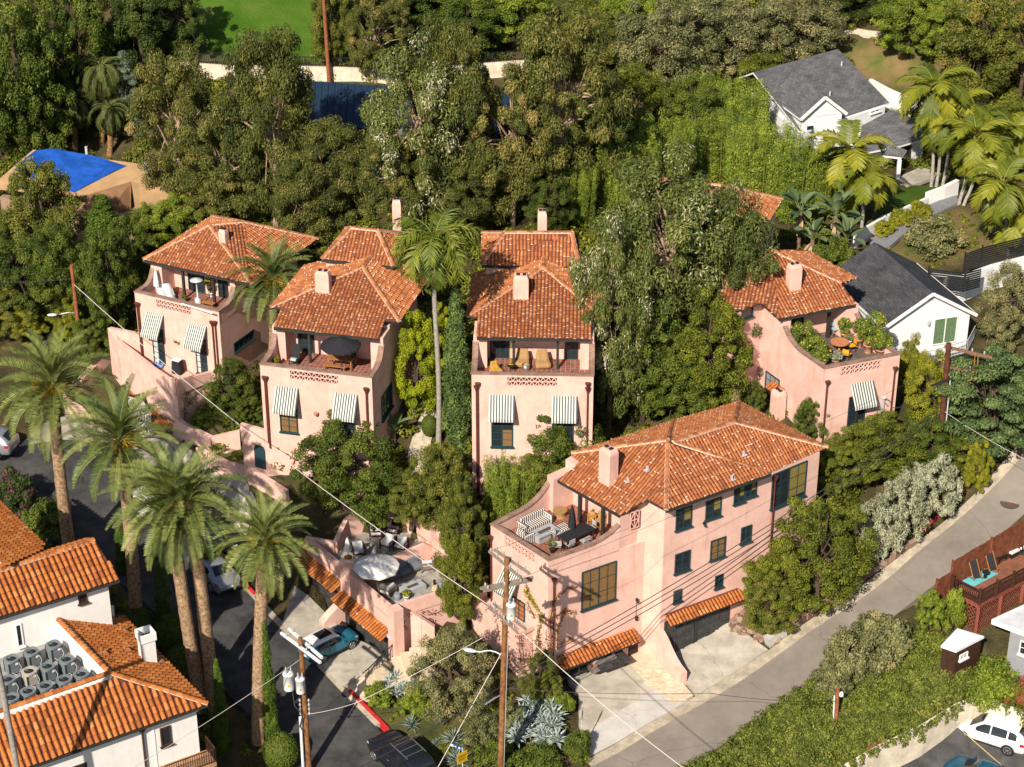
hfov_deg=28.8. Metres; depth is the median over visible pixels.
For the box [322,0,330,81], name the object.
utility pole
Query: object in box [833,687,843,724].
post
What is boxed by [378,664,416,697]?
agave
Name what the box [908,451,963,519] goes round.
silver shrub
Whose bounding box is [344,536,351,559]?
closed parasol
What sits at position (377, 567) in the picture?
parasol
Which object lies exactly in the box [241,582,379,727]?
street gutter
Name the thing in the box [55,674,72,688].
condenser unit
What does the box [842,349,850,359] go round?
bistro chair
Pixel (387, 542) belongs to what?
armchair
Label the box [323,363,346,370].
bench
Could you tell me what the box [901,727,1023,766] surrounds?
parking lot
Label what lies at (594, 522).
bistro chair
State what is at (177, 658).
round hedge
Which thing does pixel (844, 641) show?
shrub
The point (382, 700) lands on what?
shrub
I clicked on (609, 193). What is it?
bamboo clump
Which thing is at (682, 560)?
window
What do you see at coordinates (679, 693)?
overhead cable
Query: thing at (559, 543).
bistro chair
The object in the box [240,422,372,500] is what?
garden wall
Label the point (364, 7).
broadleaf tree
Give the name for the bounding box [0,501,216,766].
villa
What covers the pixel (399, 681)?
overhead cable
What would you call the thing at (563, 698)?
shrub
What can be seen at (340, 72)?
boundary wall
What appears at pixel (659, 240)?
eucalyptus tree
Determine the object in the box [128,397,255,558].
villa forecourt
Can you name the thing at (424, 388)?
umbrella tree
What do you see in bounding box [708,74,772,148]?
bamboo clump
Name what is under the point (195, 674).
date palm
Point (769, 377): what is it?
window
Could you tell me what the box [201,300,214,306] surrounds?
table
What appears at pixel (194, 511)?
date palm
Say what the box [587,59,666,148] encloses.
broadleaf tree
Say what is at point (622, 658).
open garage door
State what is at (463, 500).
loose tree
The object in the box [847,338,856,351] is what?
bistro chair
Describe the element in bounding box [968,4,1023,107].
broadleaf tree
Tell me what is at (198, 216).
hedge tree
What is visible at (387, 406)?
window
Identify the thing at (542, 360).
wicker chair
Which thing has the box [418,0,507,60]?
broadleaf tree
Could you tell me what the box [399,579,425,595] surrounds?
fire table
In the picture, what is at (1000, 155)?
king palm
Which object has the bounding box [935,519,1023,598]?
board fence
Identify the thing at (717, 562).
overhead cable
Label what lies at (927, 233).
shrub
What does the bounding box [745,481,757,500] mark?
window
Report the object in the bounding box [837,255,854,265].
shrub
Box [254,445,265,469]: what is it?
arched door
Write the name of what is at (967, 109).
king palm
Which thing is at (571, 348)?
glass door
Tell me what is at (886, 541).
silver shrub
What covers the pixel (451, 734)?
agave
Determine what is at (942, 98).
king palm
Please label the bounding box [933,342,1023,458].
spreading tree
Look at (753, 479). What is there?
overhead cable
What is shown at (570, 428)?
window
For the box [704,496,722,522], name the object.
window
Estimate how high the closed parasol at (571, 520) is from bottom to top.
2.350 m
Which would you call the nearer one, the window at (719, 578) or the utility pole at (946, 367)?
the window at (719, 578)
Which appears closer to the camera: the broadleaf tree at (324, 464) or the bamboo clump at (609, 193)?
the broadleaf tree at (324, 464)
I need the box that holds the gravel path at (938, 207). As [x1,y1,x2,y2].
[869,195,957,247]
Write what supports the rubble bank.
on the ground
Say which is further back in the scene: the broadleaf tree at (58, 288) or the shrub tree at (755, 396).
the broadleaf tree at (58, 288)
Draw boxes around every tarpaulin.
[14,149,125,192]
[151,362,163,367]
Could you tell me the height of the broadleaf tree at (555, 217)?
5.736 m
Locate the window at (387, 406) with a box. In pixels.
[381,382,394,422]
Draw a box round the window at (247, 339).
[233,329,255,354]
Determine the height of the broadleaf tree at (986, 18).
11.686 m
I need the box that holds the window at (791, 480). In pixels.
[769,460,807,511]
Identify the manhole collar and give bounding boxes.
[1000,501,1019,508]
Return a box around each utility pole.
[48,264,79,324]
[280,627,322,766]
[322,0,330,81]
[464,546,533,766]
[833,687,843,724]
[930,342,992,433]
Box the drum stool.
[393,592,400,600]
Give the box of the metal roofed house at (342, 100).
[300,81,513,164]
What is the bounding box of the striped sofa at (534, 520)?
[517,508,552,531]
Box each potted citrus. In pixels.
[790,319,813,348]
[800,327,819,353]
[804,333,827,356]
[815,346,831,364]
[837,317,852,338]
[850,318,867,347]
[857,318,881,353]
[865,309,887,331]
[871,330,894,354]
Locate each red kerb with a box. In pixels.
[240,576,254,594]
[348,689,389,730]
[922,505,947,531]
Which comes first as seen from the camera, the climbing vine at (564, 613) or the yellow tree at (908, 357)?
the climbing vine at (564, 613)
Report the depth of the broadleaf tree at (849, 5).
183.42 m
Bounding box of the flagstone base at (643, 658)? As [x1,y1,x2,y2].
[628,650,692,703]
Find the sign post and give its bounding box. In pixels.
[581,708,582,737]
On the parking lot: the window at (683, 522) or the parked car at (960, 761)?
the parked car at (960, 761)
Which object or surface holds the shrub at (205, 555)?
on the ground
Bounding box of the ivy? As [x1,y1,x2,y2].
[672,625,1023,766]
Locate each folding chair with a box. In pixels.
[967,559,981,579]
[984,550,998,570]
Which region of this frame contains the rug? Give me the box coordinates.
[963,569,997,585]
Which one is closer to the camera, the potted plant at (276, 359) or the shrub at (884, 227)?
the potted plant at (276, 359)
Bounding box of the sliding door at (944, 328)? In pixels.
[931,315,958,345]
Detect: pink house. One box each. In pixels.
[133,214,318,388]
[259,254,428,471]
[320,197,410,268]
[465,256,606,496]
[471,399,828,685]
[480,208,579,274]
[646,177,783,267]
[698,249,900,441]
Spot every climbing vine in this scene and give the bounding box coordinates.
[182,385,206,420]
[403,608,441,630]
[485,605,542,671]
[523,583,544,652]
[548,586,576,651]
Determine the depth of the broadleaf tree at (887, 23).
177.82 m
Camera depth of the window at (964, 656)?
119.22 m
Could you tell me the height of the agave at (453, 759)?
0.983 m
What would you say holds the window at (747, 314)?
in the pink house at (788, 372)
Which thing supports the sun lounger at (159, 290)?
on the pink house at (208, 246)
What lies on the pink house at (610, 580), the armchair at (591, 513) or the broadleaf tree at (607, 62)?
the armchair at (591, 513)
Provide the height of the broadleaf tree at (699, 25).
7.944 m
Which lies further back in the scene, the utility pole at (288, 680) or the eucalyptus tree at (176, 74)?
the eucalyptus tree at (176, 74)
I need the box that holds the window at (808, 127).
[807,126,812,132]
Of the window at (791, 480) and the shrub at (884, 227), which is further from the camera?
the shrub at (884, 227)
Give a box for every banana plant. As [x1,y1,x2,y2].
[388,412,413,444]
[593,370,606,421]
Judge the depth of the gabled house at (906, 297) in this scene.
138.69 m
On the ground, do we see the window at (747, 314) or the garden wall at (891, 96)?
the garden wall at (891, 96)
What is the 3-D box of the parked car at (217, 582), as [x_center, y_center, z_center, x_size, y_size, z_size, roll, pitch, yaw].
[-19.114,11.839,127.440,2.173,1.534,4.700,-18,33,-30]
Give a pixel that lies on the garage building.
(368, 614)
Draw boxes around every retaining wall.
[841,700,1023,766]
[933,256,1023,300]
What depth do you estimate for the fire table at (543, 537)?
119.55 m
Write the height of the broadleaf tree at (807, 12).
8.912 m
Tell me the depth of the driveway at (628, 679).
120.10 m
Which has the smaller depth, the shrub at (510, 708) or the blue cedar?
the shrub at (510, 708)
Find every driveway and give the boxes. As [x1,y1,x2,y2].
[283,586,388,688]
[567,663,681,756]
[675,622,767,695]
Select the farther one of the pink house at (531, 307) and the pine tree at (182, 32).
the pine tree at (182, 32)
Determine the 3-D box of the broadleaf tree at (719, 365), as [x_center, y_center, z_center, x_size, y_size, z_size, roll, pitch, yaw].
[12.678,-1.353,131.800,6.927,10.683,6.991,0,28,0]
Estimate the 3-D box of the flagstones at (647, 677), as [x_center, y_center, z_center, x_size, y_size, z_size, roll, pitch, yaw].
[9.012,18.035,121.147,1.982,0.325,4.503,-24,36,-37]
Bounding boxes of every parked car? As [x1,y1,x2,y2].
[0,426,19,457]
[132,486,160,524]
[188,556,240,593]
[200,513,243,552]
[297,624,358,664]
[367,729,437,766]
[586,653,616,673]
[943,755,1002,766]
[959,713,1023,755]
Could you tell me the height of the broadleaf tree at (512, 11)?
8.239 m
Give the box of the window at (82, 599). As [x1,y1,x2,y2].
[78,594,88,606]
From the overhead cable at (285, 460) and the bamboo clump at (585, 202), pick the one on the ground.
the bamboo clump at (585, 202)
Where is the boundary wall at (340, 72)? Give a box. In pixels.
[134,44,552,83]
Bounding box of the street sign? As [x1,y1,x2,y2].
[450,743,466,766]
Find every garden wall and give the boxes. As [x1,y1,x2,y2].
[63,350,110,427]
[108,327,217,436]
[166,411,240,454]
[196,446,288,506]
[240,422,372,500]
[851,197,927,248]
[869,78,923,115]
[925,179,958,204]
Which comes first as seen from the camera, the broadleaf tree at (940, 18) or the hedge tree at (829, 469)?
the hedge tree at (829, 469)
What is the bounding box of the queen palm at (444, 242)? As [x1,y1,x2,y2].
[390,204,481,443]
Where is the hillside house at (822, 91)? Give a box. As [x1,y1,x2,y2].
[739,49,923,179]
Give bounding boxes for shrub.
[0,465,37,516]
[19,495,61,540]
[188,406,220,430]
[202,542,223,560]
[225,550,253,574]
[348,494,390,530]
[363,681,394,709]
[368,460,405,503]
[398,683,432,718]
[417,395,434,406]
[461,713,498,750]
[471,737,516,766]
[498,700,525,731]
[513,741,563,766]
[546,691,575,713]
[560,728,592,765]
[593,397,619,427]
[600,426,613,436]
[811,659,853,701]
[812,232,853,264]
[821,624,879,682]
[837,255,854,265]
[850,608,915,672]
[855,496,905,564]
[873,465,931,540]
[874,219,896,236]
[888,208,916,225]
[903,214,970,261]
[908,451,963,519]
[910,200,932,217]
[940,587,966,633]
[964,656,1019,712]
[1003,675,1023,708]
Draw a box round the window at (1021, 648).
[1017,640,1023,657]
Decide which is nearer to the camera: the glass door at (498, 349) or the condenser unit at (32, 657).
the condenser unit at (32, 657)
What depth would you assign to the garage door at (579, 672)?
120.88 m
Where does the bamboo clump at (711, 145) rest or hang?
on the ground
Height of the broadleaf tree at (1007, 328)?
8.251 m
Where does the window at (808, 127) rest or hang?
in the hillside house at (822, 91)
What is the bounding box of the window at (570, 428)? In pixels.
[552,423,573,448]
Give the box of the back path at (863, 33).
[840,28,912,45]
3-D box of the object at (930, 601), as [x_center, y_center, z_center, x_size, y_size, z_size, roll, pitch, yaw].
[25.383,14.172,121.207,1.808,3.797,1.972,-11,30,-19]
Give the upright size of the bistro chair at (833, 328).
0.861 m
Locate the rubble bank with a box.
[728,609,782,645]
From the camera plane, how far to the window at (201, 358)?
138.53 m
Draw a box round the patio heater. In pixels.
[190,277,202,303]
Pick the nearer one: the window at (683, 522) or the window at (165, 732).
the window at (165, 732)
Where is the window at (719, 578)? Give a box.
[713,574,724,590]
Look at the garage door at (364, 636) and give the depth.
123.88 m
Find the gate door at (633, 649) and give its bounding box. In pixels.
[628,644,637,655]
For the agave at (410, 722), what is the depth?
117.36 m
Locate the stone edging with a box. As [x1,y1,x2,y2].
[787,538,917,634]
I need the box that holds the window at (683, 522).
[674,505,692,532]
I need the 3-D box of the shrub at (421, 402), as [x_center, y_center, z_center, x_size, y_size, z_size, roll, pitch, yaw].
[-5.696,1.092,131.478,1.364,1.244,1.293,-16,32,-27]
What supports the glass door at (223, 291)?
in the pink house at (208, 246)
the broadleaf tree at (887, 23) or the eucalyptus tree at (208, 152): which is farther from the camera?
the broadleaf tree at (887, 23)
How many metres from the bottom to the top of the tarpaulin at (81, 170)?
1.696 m
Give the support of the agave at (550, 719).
on the ground
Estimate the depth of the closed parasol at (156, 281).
139.62 m
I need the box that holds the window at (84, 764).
[73,762,86,766]
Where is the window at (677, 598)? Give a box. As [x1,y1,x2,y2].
[672,588,683,605]
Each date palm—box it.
[0,325,119,543]
[52,373,185,625]
[97,438,236,713]
[125,443,250,714]
[211,486,321,746]
[222,230,311,347]
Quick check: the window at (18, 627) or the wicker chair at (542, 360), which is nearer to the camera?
the window at (18, 627)
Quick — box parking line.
[959,728,1001,765]
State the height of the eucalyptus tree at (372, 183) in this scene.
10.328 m
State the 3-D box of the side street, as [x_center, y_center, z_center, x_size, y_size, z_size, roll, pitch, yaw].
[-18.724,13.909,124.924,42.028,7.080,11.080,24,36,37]
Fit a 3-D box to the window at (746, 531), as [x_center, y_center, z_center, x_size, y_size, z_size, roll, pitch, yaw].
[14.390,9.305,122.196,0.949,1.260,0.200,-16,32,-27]
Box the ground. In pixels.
[0,0,1023,766]
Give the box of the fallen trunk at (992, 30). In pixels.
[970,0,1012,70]
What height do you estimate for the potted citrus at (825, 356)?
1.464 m
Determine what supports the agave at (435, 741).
on the ground
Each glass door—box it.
[187,272,205,292]
[217,279,228,298]
[297,333,314,352]
[490,341,508,357]
[565,342,577,359]
[791,317,803,335]
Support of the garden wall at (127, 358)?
on the ground
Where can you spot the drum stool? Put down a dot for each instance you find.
(397, 596)
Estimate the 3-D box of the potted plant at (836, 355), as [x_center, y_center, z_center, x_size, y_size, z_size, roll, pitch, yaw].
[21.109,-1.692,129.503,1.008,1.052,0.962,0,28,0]
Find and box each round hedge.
[122,607,155,627]
[153,612,182,656]
[164,644,202,681]
[262,731,298,766]
[421,415,435,436]
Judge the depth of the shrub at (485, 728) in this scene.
115.03 m
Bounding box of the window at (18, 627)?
[14,623,25,649]
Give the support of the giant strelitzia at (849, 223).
on the ground
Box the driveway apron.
[586,689,687,755]
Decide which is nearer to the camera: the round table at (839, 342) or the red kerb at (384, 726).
the red kerb at (384, 726)
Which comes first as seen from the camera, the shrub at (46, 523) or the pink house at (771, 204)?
the shrub at (46, 523)
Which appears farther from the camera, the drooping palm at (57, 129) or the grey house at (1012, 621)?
the drooping palm at (57, 129)
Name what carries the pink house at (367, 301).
on the ground
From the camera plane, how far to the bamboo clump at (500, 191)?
150.70 m
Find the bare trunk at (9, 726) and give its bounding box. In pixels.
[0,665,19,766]
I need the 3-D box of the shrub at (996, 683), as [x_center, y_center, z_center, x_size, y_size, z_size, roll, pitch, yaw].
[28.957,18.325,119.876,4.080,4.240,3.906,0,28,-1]
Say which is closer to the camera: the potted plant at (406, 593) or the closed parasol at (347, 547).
the potted plant at (406, 593)
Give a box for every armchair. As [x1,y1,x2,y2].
[350,540,365,558]
[369,525,381,539]
[378,582,396,599]
[379,533,396,551]
[385,519,398,534]
[393,535,408,550]
[419,557,433,573]
[515,526,534,543]
[587,509,597,523]
[592,510,606,527]
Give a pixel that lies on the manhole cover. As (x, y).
(1009, 504)
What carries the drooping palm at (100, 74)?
on the ground
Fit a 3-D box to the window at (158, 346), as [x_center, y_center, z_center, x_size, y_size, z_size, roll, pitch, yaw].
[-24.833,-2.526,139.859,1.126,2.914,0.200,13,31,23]
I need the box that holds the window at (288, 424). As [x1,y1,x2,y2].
[279,406,299,435]
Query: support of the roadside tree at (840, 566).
on the ground
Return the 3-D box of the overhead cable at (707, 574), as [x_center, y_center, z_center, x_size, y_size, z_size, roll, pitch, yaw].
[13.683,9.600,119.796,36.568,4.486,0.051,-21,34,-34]
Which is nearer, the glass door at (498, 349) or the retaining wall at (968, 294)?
the glass door at (498, 349)
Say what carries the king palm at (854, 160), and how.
on the ground
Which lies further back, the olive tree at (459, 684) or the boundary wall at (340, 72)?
the boundary wall at (340, 72)
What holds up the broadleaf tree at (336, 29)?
on the ground
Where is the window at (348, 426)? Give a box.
[340,422,355,441]
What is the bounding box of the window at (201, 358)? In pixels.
[195,339,207,373]
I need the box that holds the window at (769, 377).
[764,371,779,399]
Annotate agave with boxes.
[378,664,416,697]
[400,712,420,732]
[431,737,439,745]
[440,747,470,766]
[441,727,466,748]
[506,693,568,748]
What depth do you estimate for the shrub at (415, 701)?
117.30 m
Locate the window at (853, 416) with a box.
[847,396,864,426]
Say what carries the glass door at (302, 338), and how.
in the pink house at (367, 301)
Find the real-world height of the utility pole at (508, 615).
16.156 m
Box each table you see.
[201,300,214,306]
[327,355,355,370]
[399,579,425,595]
[432,579,437,590]
[529,523,559,543]
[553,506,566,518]
[557,523,595,549]
[830,337,848,350]
[982,570,989,578]
[996,554,1007,564]
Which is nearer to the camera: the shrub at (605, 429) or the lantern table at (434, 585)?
the lantern table at (434, 585)
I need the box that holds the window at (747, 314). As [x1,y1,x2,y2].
[741,307,754,319]
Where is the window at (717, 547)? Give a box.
[709,536,726,562]
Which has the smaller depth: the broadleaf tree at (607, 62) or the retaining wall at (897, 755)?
the retaining wall at (897, 755)
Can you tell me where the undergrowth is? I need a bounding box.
[0,0,1023,766]
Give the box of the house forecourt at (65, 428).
[19,412,114,446]
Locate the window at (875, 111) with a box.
[869,108,881,114]
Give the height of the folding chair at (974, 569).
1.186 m
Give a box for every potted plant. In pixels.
[203,277,216,296]
[272,355,279,362]
[402,589,410,600]
[547,538,557,553]
[831,350,843,362]
[844,333,853,343]
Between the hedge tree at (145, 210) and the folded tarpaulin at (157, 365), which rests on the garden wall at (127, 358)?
the folded tarpaulin at (157, 365)
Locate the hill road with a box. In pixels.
[591,455,1023,766]
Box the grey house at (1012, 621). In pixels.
[991,605,1023,684]
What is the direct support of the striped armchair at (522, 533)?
on the pink house at (610, 580)
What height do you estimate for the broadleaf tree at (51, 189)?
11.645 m
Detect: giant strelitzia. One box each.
[780,187,827,249]
[792,217,830,254]
[806,190,863,237]
[830,212,866,247]
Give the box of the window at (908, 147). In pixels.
[896,144,911,162]
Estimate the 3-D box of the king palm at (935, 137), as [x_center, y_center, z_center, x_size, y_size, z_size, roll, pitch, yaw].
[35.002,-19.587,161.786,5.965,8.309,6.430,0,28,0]
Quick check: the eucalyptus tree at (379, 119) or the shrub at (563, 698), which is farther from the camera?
the eucalyptus tree at (379, 119)
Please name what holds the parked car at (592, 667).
on the driveway at (628, 679)
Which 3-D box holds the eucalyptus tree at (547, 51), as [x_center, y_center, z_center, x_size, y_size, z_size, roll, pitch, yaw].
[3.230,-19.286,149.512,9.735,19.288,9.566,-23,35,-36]
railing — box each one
[362,644,392,673]
[923,325,975,360]
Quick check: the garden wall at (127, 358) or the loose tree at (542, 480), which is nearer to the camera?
the loose tree at (542, 480)
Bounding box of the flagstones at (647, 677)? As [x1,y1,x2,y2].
[632,662,685,699]
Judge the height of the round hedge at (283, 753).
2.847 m
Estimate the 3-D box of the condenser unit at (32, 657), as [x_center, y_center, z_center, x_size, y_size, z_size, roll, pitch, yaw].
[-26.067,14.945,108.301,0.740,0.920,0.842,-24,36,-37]
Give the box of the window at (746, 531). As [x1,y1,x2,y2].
[739,524,752,546]
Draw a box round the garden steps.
[347,642,434,702]
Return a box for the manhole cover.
[1004,502,1014,505]
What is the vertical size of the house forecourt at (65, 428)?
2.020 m
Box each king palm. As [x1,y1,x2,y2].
[805,119,896,219]
[828,145,898,227]
[892,62,979,186]
[909,92,983,186]
[918,84,993,185]
[931,105,1017,204]
[952,133,1017,205]
[961,154,1023,255]
[979,107,1023,174]
[984,186,1023,255]
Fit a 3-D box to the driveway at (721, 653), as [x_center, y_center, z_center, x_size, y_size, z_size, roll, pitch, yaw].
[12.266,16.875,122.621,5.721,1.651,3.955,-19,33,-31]
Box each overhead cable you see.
[75,285,486,603]
[135,660,298,766]
[311,637,482,713]
[333,694,500,766]
[361,686,500,766]
[438,654,500,766]
[497,353,967,548]
[507,406,941,675]
[507,413,940,681]
[507,419,940,686]
[509,688,829,701]
[522,359,984,577]
[522,633,682,766]
[892,394,939,407]
[947,413,1023,458]
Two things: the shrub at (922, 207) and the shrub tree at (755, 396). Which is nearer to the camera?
the shrub tree at (755, 396)
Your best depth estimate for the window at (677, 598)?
121.24 m
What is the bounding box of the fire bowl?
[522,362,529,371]
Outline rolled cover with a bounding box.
[181,303,212,313]
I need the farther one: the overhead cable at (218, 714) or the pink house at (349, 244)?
the pink house at (349, 244)
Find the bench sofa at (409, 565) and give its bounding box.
[386,555,424,584]
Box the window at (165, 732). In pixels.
[159,725,173,749]
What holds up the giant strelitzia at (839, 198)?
on the ground
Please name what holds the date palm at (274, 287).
on the ground
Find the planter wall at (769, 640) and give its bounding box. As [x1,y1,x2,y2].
[763,625,786,647]
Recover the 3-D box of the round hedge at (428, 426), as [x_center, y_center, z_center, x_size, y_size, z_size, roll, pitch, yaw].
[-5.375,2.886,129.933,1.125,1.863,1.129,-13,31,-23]
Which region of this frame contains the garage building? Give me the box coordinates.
[287,503,461,660]
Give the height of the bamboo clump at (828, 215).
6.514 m
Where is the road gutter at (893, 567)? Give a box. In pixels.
[587,448,1023,765]
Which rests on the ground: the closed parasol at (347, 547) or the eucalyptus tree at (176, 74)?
the eucalyptus tree at (176, 74)
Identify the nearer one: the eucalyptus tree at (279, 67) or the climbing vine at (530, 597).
the climbing vine at (530, 597)
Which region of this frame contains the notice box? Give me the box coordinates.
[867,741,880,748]
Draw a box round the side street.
[0,440,383,766]
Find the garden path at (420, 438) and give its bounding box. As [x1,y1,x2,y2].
[408,409,435,473]
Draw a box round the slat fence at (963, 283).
[928,237,1023,291]
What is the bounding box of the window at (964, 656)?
[958,651,969,662]
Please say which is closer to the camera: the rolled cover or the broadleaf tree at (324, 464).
the broadleaf tree at (324, 464)
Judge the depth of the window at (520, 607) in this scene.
119.89 m
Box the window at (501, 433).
[490,422,513,448]
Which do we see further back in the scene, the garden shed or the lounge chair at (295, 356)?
the lounge chair at (295, 356)
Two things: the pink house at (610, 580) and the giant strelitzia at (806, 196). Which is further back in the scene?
the giant strelitzia at (806, 196)
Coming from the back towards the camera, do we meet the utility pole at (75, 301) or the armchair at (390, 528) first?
the utility pole at (75, 301)
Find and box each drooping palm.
[35,95,78,133]
[47,79,100,152]
[68,51,132,145]
[87,95,130,156]
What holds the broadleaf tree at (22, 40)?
on the ground
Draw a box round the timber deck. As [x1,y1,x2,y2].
[947,555,1023,633]
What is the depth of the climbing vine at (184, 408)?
137.90 m
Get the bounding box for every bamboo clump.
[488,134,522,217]
[551,154,599,230]
[595,135,656,211]
[631,107,697,176]
[661,64,733,119]
[690,99,764,182]
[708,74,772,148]
[723,109,805,214]
[758,123,832,226]
[799,140,845,221]
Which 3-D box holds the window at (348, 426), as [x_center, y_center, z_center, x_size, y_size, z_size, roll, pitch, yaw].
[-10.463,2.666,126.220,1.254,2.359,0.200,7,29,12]
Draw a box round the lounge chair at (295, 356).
[289,343,300,364]
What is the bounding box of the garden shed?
[940,628,983,682]
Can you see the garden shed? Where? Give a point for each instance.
(960, 649)
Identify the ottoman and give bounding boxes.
[556,522,570,532]
[1009,548,1019,558]
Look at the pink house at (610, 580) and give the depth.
120.36 m
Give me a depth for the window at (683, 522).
118.75 m
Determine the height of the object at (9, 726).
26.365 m
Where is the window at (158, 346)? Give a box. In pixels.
[152,329,165,365]
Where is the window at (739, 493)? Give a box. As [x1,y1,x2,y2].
[732,486,746,506]
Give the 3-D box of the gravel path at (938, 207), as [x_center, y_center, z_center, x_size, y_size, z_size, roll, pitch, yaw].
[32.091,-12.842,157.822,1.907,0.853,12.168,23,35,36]
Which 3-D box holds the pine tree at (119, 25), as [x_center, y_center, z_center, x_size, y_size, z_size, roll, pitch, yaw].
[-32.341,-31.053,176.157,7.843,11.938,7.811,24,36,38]
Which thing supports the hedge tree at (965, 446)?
on the ground
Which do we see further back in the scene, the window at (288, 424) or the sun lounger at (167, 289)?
the sun lounger at (167, 289)
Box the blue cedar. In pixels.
[105,50,150,136]
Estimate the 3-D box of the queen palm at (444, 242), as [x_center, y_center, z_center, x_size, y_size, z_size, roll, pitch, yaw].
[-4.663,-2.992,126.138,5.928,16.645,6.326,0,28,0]
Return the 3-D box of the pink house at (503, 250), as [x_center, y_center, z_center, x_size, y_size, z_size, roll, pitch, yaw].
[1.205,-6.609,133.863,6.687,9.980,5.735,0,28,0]
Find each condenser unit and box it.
[3,653,21,674]
[3,674,18,696]
[7,692,20,704]
[19,686,37,700]
[20,666,39,686]
[23,646,41,667]
[36,680,54,694]
[39,661,57,682]
[45,639,63,661]
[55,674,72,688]
[57,654,76,674]
[72,669,89,682]
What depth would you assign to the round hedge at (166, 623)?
120.39 m
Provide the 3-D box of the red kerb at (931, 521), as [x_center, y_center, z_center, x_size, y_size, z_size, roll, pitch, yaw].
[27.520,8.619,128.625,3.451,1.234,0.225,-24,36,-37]
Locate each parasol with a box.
[153,268,160,293]
[320,336,360,370]
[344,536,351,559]
[354,554,399,594]
[568,505,575,528]
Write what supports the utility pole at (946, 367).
on the ground
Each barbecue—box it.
[171,357,184,374]
[507,363,515,370]
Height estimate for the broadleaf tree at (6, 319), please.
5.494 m
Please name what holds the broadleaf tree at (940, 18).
on the ground
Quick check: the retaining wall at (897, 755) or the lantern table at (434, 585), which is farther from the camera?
the lantern table at (434, 585)
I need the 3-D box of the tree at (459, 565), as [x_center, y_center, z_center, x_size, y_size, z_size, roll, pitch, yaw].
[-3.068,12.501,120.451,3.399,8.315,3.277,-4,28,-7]
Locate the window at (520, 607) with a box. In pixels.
[512,596,524,622]
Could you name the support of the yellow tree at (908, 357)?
on the ground
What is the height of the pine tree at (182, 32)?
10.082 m
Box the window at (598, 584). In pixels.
[580,560,617,612]
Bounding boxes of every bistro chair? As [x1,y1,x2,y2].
[551,527,560,538]
[554,541,561,552]
[564,539,574,548]
[579,535,589,545]
[590,519,596,535]
[830,322,838,336]
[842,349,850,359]
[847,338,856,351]
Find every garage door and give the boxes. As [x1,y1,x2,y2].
[310,577,337,608]
[345,613,388,657]
[557,663,586,682]
[597,650,631,671]
[664,619,694,651]
[696,606,729,641]
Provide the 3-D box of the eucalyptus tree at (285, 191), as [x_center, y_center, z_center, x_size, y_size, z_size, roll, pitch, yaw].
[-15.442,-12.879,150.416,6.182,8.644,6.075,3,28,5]
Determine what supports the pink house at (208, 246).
on the ground
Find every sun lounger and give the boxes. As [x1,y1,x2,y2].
[155,285,164,295]
[161,283,176,302]
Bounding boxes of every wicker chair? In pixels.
[489,360,502,370]
[515,348,528,367]
[535,349,550,368]
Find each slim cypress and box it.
[113,521,126,575]
[151,523,173,634]
[212,658,231,757]
[261,620,279,737]
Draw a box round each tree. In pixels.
[0,0,76,160]
[0,66,28,156]
[0,155,91,264]
[0,208,31,263]
[0,231,46,329]
[0,282,33,341]
[9,306,50,340]
[23,0,109,119]
[27,220,92,318]
[49,297,84,346]
[71,315,109,364]
[76,225,141,331]
[82,194,123,280]
[95,0,181,80]
[102,211,153,292]
[124,40,213,195]
[125,201,174,252]
[143,0,206,60]
[150,192,197,242]
[167,103,271,220]
[190,179,232,224]
[201,355,257,427]
[205,22,317,227]
[234,397,262,424]
[268,160,350,251]
[289,114,374,234]
[289,409,400,515]
[307,0,355,64]
[311,0,378,25]
[342,0,414,83]
[356,28,483,220]
[356,123,441,229]
[378,0,470,33]
[384,466,428,530]
[392,309,444,422]
[398,442,472,536]
[401,13,494,220]
[403,622,495,724]
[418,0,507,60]
[421,158,502,238]
[424,300,448,358]
[431,529,487,625]
[438,480,489,567]
[440,286,471,450]
[461,61,566,227]
[470,0,557,49]
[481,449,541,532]
[501,0,637,200]
[508,452,558,505]
[516,647,562,705]
[521,175,578,230]
[526,414,605,476]
[558,6,634,72]
[563,98,634,167]
[566,209,663,431]
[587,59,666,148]
[588,138,770,350]
[596,298,693,422]
[598,0,660,57]
[608,0,723,103]
[628,169,720,309]
[634,343,715,421]
[654,71,727,150]
[657,0,738,60]
[657,285,754,409]
[671,176,780,337]
[693,0,796,86]
[729,52,787,107]
[737,379,766,410]
[739,541,809,618]
[742,574,799,634]
[754,0,849,63]
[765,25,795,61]
[768,495,879,616]
[791,397,830,438]
[816,0,882,22]
[817,432,872,496]
[833,408,926,486]
[868,0,947,60]
[896,332,926,394]
[901,409,971,478]
[903,349,956,430]
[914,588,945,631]
[916,0,976,70]
[933,0,1023,102]
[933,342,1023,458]
[944,428,997,477]
[963,437,994,494]
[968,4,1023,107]
[973,259,1023,351]
[980,369,1023,458]
[982,99,1023,155]
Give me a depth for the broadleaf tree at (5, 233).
153.44 m
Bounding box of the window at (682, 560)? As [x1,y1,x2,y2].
[673,549,691,575]
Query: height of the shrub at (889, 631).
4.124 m
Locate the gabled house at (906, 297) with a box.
[839,242,977,355]

